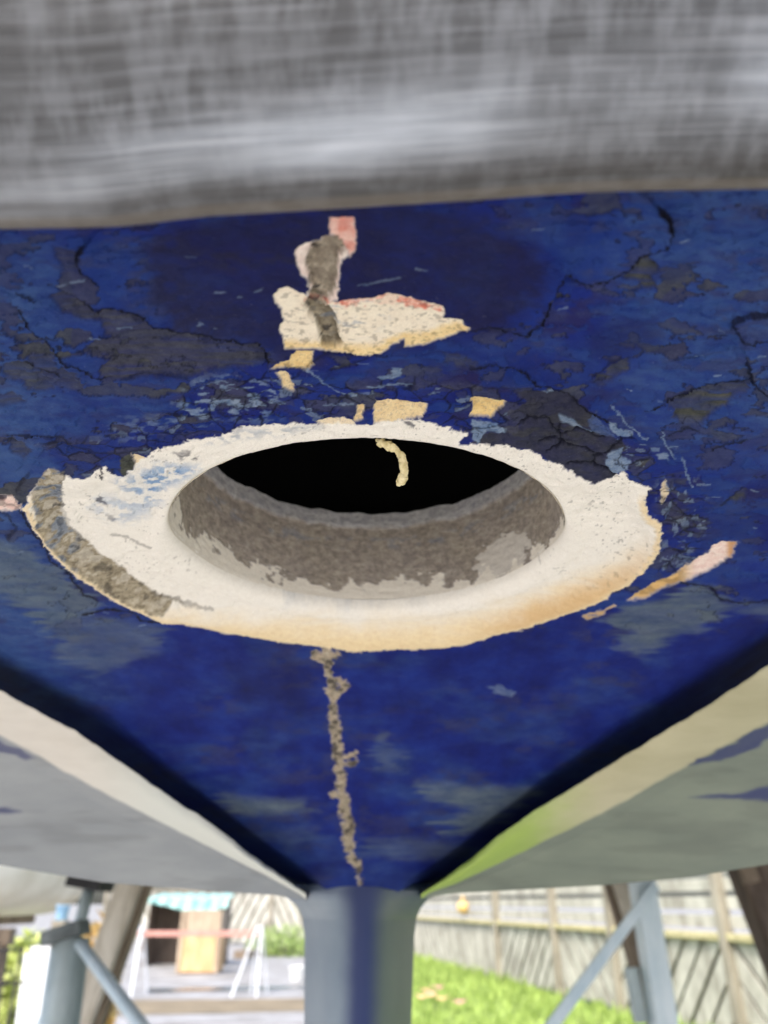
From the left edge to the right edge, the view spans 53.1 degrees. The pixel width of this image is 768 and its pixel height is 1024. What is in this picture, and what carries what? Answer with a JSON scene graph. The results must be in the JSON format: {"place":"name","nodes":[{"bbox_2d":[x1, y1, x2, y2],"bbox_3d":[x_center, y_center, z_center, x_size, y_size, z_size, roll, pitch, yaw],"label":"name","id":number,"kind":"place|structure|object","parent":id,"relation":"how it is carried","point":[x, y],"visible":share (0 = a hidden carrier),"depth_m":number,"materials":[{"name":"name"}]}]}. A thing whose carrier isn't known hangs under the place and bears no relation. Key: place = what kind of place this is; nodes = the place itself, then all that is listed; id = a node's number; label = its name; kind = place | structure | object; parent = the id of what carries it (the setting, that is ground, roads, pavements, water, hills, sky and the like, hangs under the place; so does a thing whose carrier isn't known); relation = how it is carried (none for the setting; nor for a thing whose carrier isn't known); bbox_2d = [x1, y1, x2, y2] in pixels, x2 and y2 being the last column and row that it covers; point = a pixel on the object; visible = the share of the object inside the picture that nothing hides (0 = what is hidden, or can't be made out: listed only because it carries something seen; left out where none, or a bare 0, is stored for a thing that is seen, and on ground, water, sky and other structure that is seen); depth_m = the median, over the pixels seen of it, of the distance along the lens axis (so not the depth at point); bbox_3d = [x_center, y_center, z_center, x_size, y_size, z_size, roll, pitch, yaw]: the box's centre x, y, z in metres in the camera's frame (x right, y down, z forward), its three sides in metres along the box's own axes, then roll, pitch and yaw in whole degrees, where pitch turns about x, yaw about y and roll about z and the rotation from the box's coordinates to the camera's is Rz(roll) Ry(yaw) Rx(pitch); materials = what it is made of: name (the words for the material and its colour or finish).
{"place":"outdoors","nodes":[
{"label":"outdoors","id":0,"kind":"place"},
{"bbox_2d":[56,905,70,919],"bbox_3d":[-1.856,2.313,4.433,0.082,0.078,0.082,0,-27,0],"label":"bucket","id":1,"kind":"object","parent":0,"point":[62,912],"visible":0.99,"depth_m":4.41,"materials":[{"name":"blue plastic"}]},
{"bbox_2d":[113,998,303,1014],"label":"dirt track","id":2,"kind":"structure","parent":0,"point":[185,1006],"depth_m":10.09,"materials":[{"name":"beige soil"}]},
{"bbox_2d":[0,905,749,1023],"bbox_3d":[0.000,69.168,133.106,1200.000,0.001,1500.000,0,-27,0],"label":"yard","id":3,"kind":"structure","parent":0,"point":[167,976],"depth_m":13.94,"materials":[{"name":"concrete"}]},
{"bbox_2d":[0,926,45,1023],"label":"hedge","id":4,"kind":"object","parent":3,"relation":"on","point":[13,958],"visible":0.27,"depth_m":7.11,"materials":[{"name":"green plant"}]},
{"bbox_2d":[82,908,123,1023],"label":"dry shrub","id":5,"kind":"object","parent":3,"relation":"on","point":[111,1017],"visible":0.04,"depth_m":7.77,"materials":[{"name":"beige plant"}]},
{"bbox_2d":[142,900,231,965],"bbox_3d":[-4.330,9.311,17.029,1.655,1.269,1.100,0,-27,0],"label":"lean to","id":6,"kind":"object","parent":3,"relation":"on","point":[161,949],"visible":0.46,"depth_m":17.30,"materials":[{"name":"brown wood"}]},
{"bbox_2d":[148,893,234,909],"bbox_3d":[-4.261,8.800,17.191,1.725,0.504,1.175,0,-27,0],"label":"tarp","id":7,"kind":"object","parent":6,"relation":"on","point":[200,901],"visible":0.97,"depth_m":16.75,"materials":[{"name":"teal fabric"}]},
{"bbox_2d":[130,920,267,996],"bbox_3d":[-2.867,6.551,11.505,2.266,1.184,0.572,0,-27,0],"label":"barrier","id":8,"kind":"object","parent":3,"relation":"on","point":[144,933],"visible":0.81,"depth_m":11.55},
{"bbox_2d":[175,910,226,972],"bbox_3d":[-3.570,8.421,15.094,0.800,1.059,0.622,0,-27,0],"label":"crate","id":9,"kind":"object","parent":3,"relation":"on","point":[200,953],"visible":0.83,"depth_m":14.83,"materials":[{"name":"yellow wood"}]},
{"bbox_2d":[100,889,303,944],"bbox_3d":[-4.538,13.079,25.118,10.321,2.000,0.140,-6,-28,12],"label":"paling fence","id":10,"kind":"object","parent":3,"relation":"on","point":[250,912],"visible":0.22,"depth_m":25.04,"materials":[{"name":"beige wood"}]},
{"bbox_2d":[148,985,303,991],"bbox_3d":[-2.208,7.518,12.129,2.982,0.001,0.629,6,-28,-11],"label":"kerb","id":11,"kind":"object","parent":3,"relation":"on","point":[219,988],"visible":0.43,"depth_m":12.06,"materials":[{"name":"grey concrete"}]},
{"bbox_2d":[233,946,301,958],"bbox_3d":[-2.955,11.427,19.982,0.300,0.170,3.253,-9,-28,18],"label":"timber baulk","id":12,"kind":"object","parent":3,"relation":"on","point":[239,954],"visible":0.42,"depth_m":18.79,"materials":[{"name":"wood"}]},
{"bbox_2d":[244,923,303,956],"bbox_3d":[-2.595,10.963,19.670,1.981,0.805,1.067,0,-27,0],"label":"shrub","id":13,"kind":"object","parent":3,"relation":"on","point":[279,936],"visible":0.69,"depth_m":19.51,"materials":[{"name":"green plant"}]},
{"bbox_2d":[289,966,303,981],"bbox_3d":[-1.508,8.003,13.308,0.284,0.222,0.284,0,-27,0],"label":"pail","id":14,"kind":"object","parent":3,"relation":"on","point":[296,973],"visible":0.89,"depth_m":13.22,"materials":[{"name":"white plastic"}]},
{"bbox_2d":[414,871,767,1023],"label":"paling fence","id":15,"kind":"object","parent":3,"relation":"on","point":[719,976],"visible":0.55,"depth_m":10.06,"materials":[{"name":"beige wood"}]},
{"bbox_2d":[457,896,468,913],"bbox_3d":[1.550,7.729,15.102,0.236,0.320,0.240,0,-27,0],"label":"float buoy","id":16,"kind":"object","parent":15,"relation":"hanging from","point":[462,907],"visible":1,"depth_m":15.01,"materials":[{"name":"yellow plastic"}]},
{"bbox_2d":[71,872,735,904],"label":"sky","id":17,"kind":"structure","parent":0,"point":[98,898],"materials":[{"name":"white"}]},
{"bbox_2d":[411,950,712,1023],"bbox_3d":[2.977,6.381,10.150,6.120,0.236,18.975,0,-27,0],"label":"grass","id":18,"kind":"structure","parent":0,"point":[450,977],"depth_m":10.07,"materials":[{"name":"green plant"}]},
{"bbox_2d":[434,995,449,999],"bbox_3d":[0.702,5.911,9.353,0.192,0.050,0.120,-6,-28,12],"label":"fallen leaf","id":19,"kind":"object","parent":18,"relation":"on","point":[441,998],"visible":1,"depth_m":9.31,"materials":[{"name":"yellow plant"}]},
{"bbox_2d":[452,999,466,1003],"bbox_3d":[0.892,5.748,9.030,0.163,0.051,0.126,6,-28,-11],"label":"fallen leaf","id":20,"kind":"object","parent":18,"relation":"on","point":[459,1001],"visible":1,"depth_m":8.99,"materials":[{"name":"beige plant"}]},
{"label":"concrete apron","id":21,"kind":"structure","parent":0,"visible":0},
{"bbox_2d":[0,928,16,1002],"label":"trestle","id":22,"kind":"object","parent":21,"relation":"on","point":[7,937],"visible":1,"depth_m":5.04,"materials":[{"name":"brown wood"}]},
{"bbox_2d":[0,865,82,924],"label":"dinghy","id":23,"kind":"object","parent":22,"relation":"on","point":[27,896],"visible":0.54,"depth_m":5.38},
{"bbox_2d":[0,947,24,1023],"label":"wire rack","id":24,"kind":"object","parent":21,"relation":"on","point":[6,951],"visible":1,"depth_m":2.83,"materials":[{"name":"metal"}]},
{"bbox_2d":[15,946,49,1023],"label":"board","id":25,"kind":"object","parent":21,"relation":"on","point":[34,969],"visible":0.72,"depth_m":3.04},
{"bbox_2d":[51,920,69,927],"bbox_3d":[-1.856,2.844,4.163,0.080,1.113,0.080,0,-27,0],"label":"post","id":26,"kind":"object","parent":21,"relation":"on","point":[55,923],"visible":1,"depth_m":4.38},
{"bbox_2d":[35,876,149,1023],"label":"boat stand","id":27,"kind":"object","parent":21,"relation":"on","point":[73,955],"visible":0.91,"depth_m":1.66,"materials":[{"name":"metal"}]},
{"bbox_2d":[80,884,152,1023],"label":"timber prop","id":28,"kind":"object","parent":21,"relation":"on","point":[118,930],"depth_m":2.02,"materials":[{"name":"brown wood"}]},
{"bbox_2d":[0,189,767,1023],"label":"boat hull","id":29,"kind":"object","parent":21,"relation":"on","point":[372,579],"visible":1,"depth_m":0.25,"materials":[{"name":"paint"}]},
{"bbox_2d":[0,0,767,228],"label":"weathered beam","id":30,"kind":"structure","parent":29,"relation":"attached to","point":[115,113],"depth_m":0.08,"materials":[{"name":"grey wood"}]},
{"bbox_2d":[545,881,678,1023],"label":"boat stand","id":31,"kind":"object","parent":21,"relation":"on","point":[643,917],"visible":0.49,"depth_m":1.87,"materials":[{"name":"metal"}]},
{"bbox_2d":[603,883,648,1023],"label":"timber prop","id":32,"kind":"object","parent":21,"relation":"on","point":[618,898],"visible":0.23,"depth_m":2.38,"materials":[{"name":"wood"}]},
{"bbox_2d":[727,865,767,978],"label":"timber prop","id":33,"kind":"object","parent":21,"relation":"on","point":[750,886],"visible":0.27,"depth_m":1.83,"materials":[{"name":"brown wood"}]}
]}

